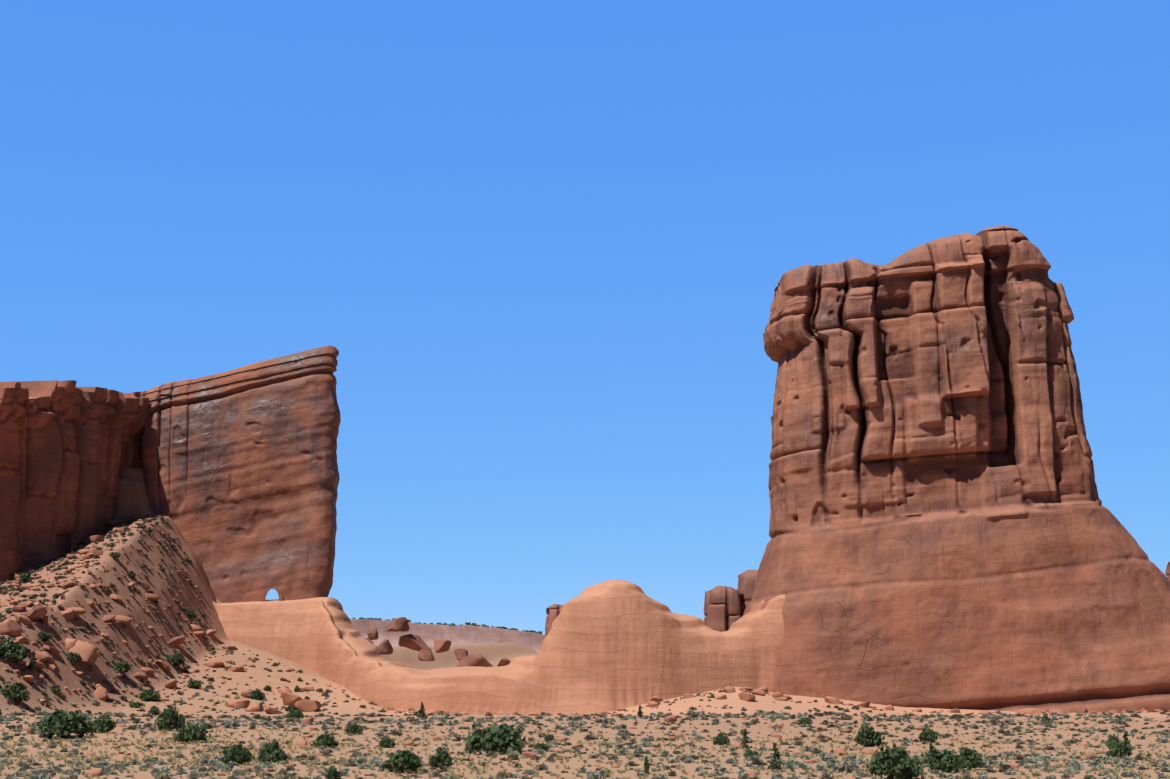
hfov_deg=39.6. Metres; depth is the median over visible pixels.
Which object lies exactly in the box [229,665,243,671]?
boulder
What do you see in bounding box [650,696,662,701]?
boulder
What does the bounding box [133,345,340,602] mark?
sandstone fin
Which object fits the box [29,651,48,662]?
boulder
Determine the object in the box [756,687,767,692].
boulder
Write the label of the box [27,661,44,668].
boulder
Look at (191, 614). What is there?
juniper
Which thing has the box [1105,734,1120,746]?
juniper
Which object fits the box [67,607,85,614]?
boulder
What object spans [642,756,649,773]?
conifer
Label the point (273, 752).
juniper
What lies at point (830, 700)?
boulder
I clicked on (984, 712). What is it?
boulder
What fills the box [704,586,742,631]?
rock tower
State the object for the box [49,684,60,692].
shrub
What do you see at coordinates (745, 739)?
pinyon
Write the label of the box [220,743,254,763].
juniper
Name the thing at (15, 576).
boulder
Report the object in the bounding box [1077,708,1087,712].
boulder
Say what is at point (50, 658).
boulder
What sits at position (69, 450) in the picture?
mesa cliff
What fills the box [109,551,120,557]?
juniper
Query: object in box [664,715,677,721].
boulder
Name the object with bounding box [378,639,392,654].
boulder
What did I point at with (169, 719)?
juniper
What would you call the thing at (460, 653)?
boulder
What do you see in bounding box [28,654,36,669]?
pinyon
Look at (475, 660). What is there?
knob
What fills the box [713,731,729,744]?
juniper
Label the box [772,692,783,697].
boulder
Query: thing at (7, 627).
boulder
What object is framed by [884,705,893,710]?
boulder
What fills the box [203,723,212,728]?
juniper
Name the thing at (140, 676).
boulder
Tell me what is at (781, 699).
boulder
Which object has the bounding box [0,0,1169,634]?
sky
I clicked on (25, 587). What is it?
boulder
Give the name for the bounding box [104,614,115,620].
boulder
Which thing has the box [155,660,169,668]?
boulder
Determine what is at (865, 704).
boulder
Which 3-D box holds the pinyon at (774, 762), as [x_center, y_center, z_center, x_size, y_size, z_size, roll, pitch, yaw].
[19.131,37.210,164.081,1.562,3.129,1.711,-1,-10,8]
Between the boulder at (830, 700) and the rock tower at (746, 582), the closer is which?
the boulder at (830, 700)
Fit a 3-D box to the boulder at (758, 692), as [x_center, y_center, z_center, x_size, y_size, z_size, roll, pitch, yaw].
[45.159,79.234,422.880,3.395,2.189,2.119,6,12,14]
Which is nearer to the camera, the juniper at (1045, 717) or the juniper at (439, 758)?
the juniper at (439, 758)
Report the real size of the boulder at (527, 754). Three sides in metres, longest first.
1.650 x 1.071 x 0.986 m
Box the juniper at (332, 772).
[325,765,342,778]
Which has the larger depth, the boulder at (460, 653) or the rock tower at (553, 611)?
the rock tower at (553, 611)
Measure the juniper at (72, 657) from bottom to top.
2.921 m
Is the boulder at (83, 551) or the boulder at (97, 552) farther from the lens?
the boulder at (83, 551)
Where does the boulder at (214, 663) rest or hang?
on the desert ground
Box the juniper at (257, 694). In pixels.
[250,688,264,699]
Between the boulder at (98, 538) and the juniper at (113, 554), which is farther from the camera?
the boulder at (98, 538)
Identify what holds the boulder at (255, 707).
on the desert ground
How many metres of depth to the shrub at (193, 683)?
444.62 m
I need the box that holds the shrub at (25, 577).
[20,572,33,582]
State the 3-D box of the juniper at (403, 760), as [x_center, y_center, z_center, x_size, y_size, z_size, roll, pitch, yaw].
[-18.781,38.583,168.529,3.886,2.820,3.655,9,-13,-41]
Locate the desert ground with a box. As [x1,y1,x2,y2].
[0,515,1169,778]
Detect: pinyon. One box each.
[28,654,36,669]
[418,702,425,717]
[637,705,643,717]
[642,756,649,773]
[740,728,748,747]
[767,743,781,771]
[1121,731,1133,748]
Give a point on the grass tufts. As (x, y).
(342, 759)
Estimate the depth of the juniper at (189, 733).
233.19 m
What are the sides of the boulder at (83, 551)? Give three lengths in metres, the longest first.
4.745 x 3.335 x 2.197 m
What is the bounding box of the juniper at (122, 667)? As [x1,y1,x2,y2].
[112,661,132,673]
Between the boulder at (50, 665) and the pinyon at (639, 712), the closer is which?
the pinyon at (639, 712)
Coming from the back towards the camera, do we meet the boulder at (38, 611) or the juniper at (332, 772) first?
the boulder at (38, 611)
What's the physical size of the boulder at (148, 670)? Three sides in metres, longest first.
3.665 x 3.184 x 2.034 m
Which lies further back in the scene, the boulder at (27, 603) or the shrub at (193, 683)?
the shrub at (193, 683)
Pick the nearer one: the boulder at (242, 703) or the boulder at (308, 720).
the boulder at (308, 720)
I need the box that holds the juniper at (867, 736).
[853,722,884,746]
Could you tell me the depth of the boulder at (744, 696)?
412.76 m
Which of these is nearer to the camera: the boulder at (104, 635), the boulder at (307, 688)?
the boulder at (104, 635)
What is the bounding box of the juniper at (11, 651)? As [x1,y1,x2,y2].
[0,637,27,662]
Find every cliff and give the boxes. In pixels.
[0,380,148,581]
[1165,562,1169,580]
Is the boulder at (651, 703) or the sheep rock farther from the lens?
the sheep rock
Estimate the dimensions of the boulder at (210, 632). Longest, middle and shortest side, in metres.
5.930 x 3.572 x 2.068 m
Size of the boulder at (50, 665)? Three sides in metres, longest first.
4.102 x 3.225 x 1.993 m
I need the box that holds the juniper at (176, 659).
[166,652,184,666]
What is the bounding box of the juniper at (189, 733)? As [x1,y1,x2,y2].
[173,723,210,743]
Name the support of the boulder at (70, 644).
on the desert ground
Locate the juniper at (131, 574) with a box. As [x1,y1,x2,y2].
[127,570,136,577]
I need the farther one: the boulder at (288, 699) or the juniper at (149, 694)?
the boulder at (288, 699)
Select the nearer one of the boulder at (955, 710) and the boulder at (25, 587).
the boulder at (955, 710)
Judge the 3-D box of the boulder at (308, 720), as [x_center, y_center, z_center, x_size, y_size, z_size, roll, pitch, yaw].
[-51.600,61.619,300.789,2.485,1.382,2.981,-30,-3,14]
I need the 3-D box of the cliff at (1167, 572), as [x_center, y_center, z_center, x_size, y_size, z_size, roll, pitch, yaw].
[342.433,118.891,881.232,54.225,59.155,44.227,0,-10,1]
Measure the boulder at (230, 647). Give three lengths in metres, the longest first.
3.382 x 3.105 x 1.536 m
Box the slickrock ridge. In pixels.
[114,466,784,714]
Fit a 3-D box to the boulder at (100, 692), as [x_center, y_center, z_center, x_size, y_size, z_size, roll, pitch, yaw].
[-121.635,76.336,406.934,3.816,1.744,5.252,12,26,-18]
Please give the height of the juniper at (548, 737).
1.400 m
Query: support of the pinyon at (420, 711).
on the desert ground
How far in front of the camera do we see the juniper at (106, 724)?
267.65 m
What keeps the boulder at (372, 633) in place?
on the desert ground
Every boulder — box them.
[0,620,21,636]
[10,636,27,644]
[12,573,19,578]
[12,606,25,611]
[15,614,31,625]
[16,660,26,665]
[18,601,32,606]
[21,585,34,589]
[23,675,34,682]
[24,605,47,619]
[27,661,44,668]
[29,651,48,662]
[42,616,47,624]
[42,651,54,662]
[43,645,59,653]
[44,660,54,670]
[61,608,73,618]
[62,581,77,586]
[65,638,97,662]
[66,639,76,649]
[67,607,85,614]
[78,549,89,553]
[86,599,94,605]
[87,549,102,555]
[88,584,97,587]
[89,535,103,541]
[94,686,106,700]
[97,583,109,588]
[100,633,109,637]
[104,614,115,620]
[108,594,121,600]
[114,615,132,626]
[119,527,128,532]
[134,672,147,679]
[138,581,149,589]
[141,667,154,673]
[145,593,159,600]
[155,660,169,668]
[165,679,176,688]
[170,636,184,647]
[191,624,201,631]
[193,631,204,636]
[203,660,223,666]
[206,629,216,635]
[226,646,234,649]
[226,699,249,708]
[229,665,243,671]
[240,690,252,697]
[247,703,263,711]
[265,706,283,713]
[278,687,291,693]
[281,692,301,705]
[295,700,320,711]
[300,687,314,690]
[300,717,313,724]
[497,657,509,666]
[522,752,534,757]
[571,744,582,747]
[648,701,658,705]
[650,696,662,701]
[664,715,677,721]
[683,693,695,697]
[716,695,726,699]
[723,686,735,692]
[738,692,755,700]
[752,689,764,695]
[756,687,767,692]
[768,723,783,728]
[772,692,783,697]
[774,697,786,700]
[824,696,839,703]
[857,702,869,707]
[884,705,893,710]
[950,709,959,712]
[980,710,991,714]
[1017,708,1042,713]
[1048,709,1067,713]
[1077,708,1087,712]
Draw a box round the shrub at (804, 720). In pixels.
[798,717,812,723]
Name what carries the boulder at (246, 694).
on the desert ground
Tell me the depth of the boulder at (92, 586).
450.68 m
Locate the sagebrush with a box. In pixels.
[0,578,1169,778]
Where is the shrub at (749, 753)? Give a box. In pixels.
[743,749,759,757]
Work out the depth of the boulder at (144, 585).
476.52 m
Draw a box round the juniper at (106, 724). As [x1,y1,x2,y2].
[89,716,117,732]
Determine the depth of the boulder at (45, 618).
413.11 m
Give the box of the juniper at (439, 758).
[428,746,452,766]
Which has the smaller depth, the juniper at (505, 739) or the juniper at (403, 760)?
the juniper at (403, 760)
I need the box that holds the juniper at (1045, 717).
[1041,714,1049,720]
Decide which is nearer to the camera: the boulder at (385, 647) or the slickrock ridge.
the slickrock ridge
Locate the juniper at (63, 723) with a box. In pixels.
[35,708,93,737]
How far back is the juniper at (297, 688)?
458.43 m
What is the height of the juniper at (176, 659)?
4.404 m
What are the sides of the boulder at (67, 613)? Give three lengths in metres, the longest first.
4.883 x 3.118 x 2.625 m
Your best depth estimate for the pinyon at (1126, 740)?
217.32 m
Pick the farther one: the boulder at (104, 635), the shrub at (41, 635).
the boulder at (104, 635)
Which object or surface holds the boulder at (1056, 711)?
on the desert ground
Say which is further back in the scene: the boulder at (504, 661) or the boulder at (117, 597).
the boulder at (504, 661)
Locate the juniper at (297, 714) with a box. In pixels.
[286,709,303,718]
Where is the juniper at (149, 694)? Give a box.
[138,688,159,700]
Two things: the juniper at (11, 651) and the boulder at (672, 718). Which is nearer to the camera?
the boulder at (672, 718)
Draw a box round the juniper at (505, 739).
[463,723,525,754]
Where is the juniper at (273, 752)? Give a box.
[257,740,287,763]
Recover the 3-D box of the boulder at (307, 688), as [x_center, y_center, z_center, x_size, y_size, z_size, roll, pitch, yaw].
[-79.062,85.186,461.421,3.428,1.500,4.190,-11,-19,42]
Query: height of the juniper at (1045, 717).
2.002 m
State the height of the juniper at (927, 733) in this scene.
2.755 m
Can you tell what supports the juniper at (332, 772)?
on the desert ground
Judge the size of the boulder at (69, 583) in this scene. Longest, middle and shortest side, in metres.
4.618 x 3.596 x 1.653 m
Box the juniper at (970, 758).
[958,747,984,770]
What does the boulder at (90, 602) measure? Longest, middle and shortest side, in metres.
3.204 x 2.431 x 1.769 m
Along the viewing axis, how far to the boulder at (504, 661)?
634.76 m
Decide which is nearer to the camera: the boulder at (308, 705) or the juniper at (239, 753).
the juniper at (239, 753)
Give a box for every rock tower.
[545,604,562,636]
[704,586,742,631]
[736,570,757,616]
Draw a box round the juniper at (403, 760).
[382,749,421,772]
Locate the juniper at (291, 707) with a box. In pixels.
[284,704,296,710]
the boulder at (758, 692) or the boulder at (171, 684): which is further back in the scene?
the boulder at (171, 684)
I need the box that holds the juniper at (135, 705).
[129,701,141,707]
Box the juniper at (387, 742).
[379,735,395,747]
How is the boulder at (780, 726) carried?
on the desert ground
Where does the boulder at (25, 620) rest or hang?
on the desert ground
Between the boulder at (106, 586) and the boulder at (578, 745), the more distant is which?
the boulder at (106, 586)
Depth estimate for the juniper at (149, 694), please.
422.00 m
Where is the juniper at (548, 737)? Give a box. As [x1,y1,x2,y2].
[544,734,554,740]
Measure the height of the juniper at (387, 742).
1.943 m
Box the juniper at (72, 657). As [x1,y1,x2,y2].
[66,652,80,662]
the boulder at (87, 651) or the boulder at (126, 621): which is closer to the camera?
the boulder at (87, 651)
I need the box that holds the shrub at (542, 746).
[534,743,549,749]
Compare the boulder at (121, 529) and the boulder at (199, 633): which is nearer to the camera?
the boulder at (199, 633)
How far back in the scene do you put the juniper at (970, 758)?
162.94 m
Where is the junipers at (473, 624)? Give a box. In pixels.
[352,617,541,633]
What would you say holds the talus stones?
on the desert ground
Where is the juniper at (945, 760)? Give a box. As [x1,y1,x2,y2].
[921,748,961,771]
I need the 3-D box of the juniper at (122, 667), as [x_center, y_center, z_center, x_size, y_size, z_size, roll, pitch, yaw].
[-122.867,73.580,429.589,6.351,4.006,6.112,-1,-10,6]
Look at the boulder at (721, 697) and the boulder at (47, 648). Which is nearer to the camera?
the boulder at (47, 648)
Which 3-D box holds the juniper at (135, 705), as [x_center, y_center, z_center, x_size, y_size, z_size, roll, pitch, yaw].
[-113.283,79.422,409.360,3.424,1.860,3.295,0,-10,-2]
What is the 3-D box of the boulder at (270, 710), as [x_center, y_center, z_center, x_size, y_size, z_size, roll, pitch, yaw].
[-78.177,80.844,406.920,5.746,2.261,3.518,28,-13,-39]
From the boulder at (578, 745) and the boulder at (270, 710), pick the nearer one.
the boulder at (578, 745)
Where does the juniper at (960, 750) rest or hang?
on the desert ground
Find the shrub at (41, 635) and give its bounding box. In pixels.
[37,631,51,639]
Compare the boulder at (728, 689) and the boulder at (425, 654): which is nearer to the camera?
the boulder at (728, 689)
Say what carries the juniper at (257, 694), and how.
on the desert ground
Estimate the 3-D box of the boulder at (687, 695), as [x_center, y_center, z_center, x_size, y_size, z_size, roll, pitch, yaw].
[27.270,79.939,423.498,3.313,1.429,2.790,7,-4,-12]
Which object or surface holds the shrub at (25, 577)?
on the desert ground
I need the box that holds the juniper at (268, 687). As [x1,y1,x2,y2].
[263,685,271,690]
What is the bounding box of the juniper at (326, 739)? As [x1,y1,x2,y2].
[311,731,338,747]
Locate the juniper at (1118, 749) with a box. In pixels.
[1105,740,1132,757]
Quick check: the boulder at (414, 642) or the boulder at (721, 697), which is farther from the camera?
the boulder at (414, 642)
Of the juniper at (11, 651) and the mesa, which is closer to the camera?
the juniper at (11, 651)
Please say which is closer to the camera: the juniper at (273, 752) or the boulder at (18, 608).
the juniper at (273, 752)
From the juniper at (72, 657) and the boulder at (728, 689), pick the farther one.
the boulder at (728, 689)
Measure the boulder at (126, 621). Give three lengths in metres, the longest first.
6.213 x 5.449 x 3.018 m
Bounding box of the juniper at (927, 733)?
[918,725,937,741]
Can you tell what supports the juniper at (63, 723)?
on the desert ground
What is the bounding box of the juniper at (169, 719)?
[154,704,185,730]
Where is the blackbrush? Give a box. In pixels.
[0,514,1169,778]
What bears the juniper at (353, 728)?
on the desert ground
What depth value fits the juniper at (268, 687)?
453.73 m
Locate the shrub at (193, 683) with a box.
[186,679,201,688]
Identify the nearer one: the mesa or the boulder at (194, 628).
the boulder at (194, 628)
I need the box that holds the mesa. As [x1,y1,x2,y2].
[350,619,544,652]
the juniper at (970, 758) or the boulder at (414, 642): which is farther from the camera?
the boulder at (414, 642)
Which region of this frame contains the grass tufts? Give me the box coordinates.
[0,720,1169,778]
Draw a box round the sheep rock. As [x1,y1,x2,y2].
[743,225,1169,712]
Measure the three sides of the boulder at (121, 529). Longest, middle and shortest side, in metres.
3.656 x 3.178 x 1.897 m
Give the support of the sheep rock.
on the desert ground
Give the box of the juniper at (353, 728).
[343,723,362,733]
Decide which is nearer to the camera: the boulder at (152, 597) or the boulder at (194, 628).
the boulder at (152, 597)
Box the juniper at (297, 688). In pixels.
[294,685,300,691]
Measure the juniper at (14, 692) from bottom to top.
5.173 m
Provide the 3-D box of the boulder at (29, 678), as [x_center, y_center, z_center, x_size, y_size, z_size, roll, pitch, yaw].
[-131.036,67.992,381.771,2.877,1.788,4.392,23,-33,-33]
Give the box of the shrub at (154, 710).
[148,705,160,714]
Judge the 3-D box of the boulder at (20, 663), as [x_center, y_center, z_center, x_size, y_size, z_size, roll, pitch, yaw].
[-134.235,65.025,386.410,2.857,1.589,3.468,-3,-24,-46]
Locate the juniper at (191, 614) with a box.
[187,610,196,618]
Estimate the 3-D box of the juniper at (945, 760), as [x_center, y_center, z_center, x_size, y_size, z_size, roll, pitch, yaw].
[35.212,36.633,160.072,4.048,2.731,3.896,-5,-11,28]
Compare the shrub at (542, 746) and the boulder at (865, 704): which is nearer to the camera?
the shrub at (542, 746)
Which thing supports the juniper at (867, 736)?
on the desert ground
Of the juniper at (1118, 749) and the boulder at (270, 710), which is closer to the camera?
the juniper at (1118, 749)
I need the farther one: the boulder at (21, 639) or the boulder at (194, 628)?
the boulder at (194, 628)
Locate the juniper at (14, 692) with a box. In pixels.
[0,682,29,702]
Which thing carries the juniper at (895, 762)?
on the desert ground
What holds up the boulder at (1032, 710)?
on the desert ground
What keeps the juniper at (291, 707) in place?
on the desert ground
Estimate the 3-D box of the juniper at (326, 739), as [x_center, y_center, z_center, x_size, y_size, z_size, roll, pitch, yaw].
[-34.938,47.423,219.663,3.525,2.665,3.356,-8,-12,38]
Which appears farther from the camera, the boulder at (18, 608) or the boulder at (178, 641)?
the boulder at (178, 641)
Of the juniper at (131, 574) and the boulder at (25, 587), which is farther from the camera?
the juniper at (131, 574)
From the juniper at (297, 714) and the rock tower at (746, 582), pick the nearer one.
the juniper at (297, 714)
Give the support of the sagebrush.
on the desert ground
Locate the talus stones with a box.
[0,516,1169,778]
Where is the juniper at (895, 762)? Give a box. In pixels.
[868,743,924,778]
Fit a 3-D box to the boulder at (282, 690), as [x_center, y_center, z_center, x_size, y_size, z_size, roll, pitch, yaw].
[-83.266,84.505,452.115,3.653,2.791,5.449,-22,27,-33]
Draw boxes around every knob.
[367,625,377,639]
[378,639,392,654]
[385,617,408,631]
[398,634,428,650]
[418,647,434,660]
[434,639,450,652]
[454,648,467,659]
[456,654,493,666]

